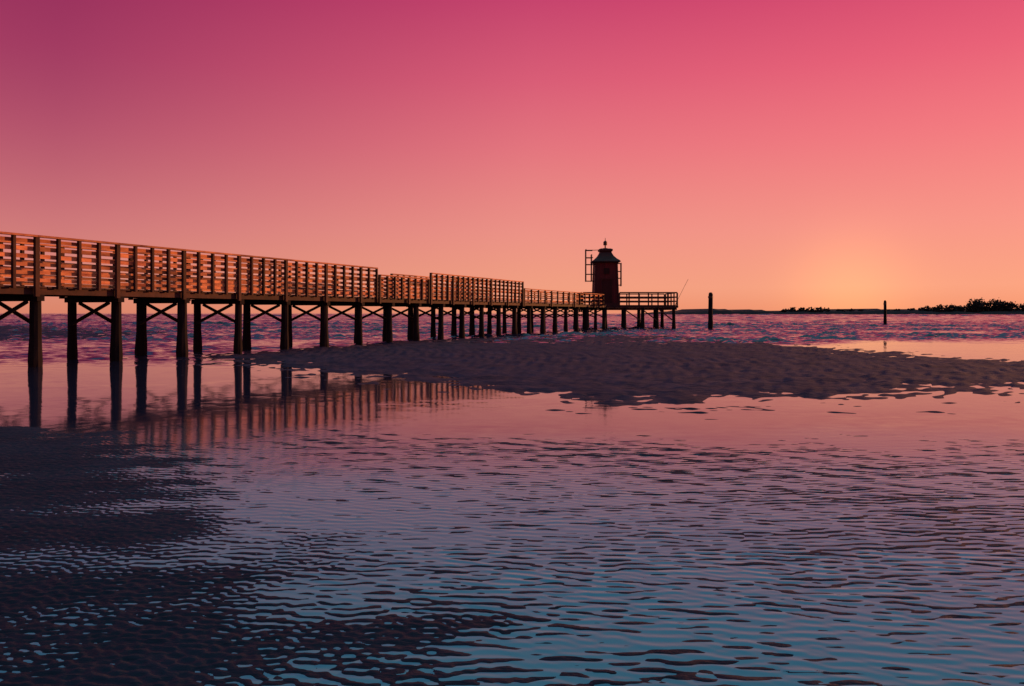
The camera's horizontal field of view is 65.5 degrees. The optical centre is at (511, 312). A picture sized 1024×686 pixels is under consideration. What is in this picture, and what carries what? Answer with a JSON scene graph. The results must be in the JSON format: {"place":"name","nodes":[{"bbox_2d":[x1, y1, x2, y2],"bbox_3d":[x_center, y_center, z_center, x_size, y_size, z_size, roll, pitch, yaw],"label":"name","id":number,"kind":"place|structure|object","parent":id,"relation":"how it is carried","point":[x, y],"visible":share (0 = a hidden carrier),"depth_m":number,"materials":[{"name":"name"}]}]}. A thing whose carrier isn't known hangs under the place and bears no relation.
{"place":"outdoors","nodes":[
{"label":"outdoors","id":0,"kind":"place"},
{"bbox_2d":[0,313,1023,685],"bbox_3d":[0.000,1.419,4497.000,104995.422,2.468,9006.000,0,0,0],"label":"sea","id":1,"kind":"structure","parent":0,"point":[158,393],"depth_m":6.13,"materials":[{"name":"liquid"}]},
{"bbox_2d":[0,231,677,366],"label":"wooden pier","id":2,"kind":"structure","parent":1,"relation":"in","point":[40,278],"depth_m":27.28,"materials":[{"name":"brown wood"}]},
{"bbox_2d":[585,239,621,304],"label":"lighthouse","id":3,"kind":"object","parent":2,"relation":"on","point":[605,278],"visible":0.88,"depth_m":69.04,"materials":[{"name":"paint"}]},
{"bbox_2d":[604,268,608,273],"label":"window","id":4,"kind":"structure","parent":3,"relation":"in","point":[606,270],"depth_m":68.98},
{"bbox_2d":[601,278,612,302],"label":"door","id":5,"kind":"structure","parent":3,"relation":"in","point":[606,285],"depth_m":68.91,"materials":[{"name":"red wood"}]},
{"bbox_2d":[708,292,712,328],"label":"mooring post","id":6,"kind":"object","parent":1,"relation":"in","point":[710,311],"visible":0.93,"depth_m":68.83,"materials":[{"name":"brown wood"}]},
{"bbox_2d":[883,300,886,323],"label":"mooring post","id":7,"kind":"object","parent":1,"relation":"in","point":[885,313],"visible":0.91,"depth_m":89.88,"materials":[{"name":"brown wood"}]},
{"bbox_2d":[0,324,1023,685],"bbox_3d":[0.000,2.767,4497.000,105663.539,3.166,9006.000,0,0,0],"label":"ground","id":8,"kind":"structure","parent":0,"point":[44,472],"depth_m":4.86,"materials":[{"name":"sand"}]},
{"bbox_2d":[0,0,1023,312],"label":"sky","id":9,"kind":"structure","parent":0,"point":[767,155],"materials":[{"name":"pink"}]},
{"bbox_2d":[644,309,1023,314],"bbox_3d":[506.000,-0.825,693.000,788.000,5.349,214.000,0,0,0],"label":"shoreline","id":10,"kind":"structure","parent":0,"point":[753,312],"depth_m":594.54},
{"bbox_2d":[779,297,1023,312],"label":"distant trees","id":11,"kind":"object","parent":10,"relation":"on","point":[980,306],"visible":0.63,"depth_m":602.23,"materials":[{"name":"plant"}]}
]}

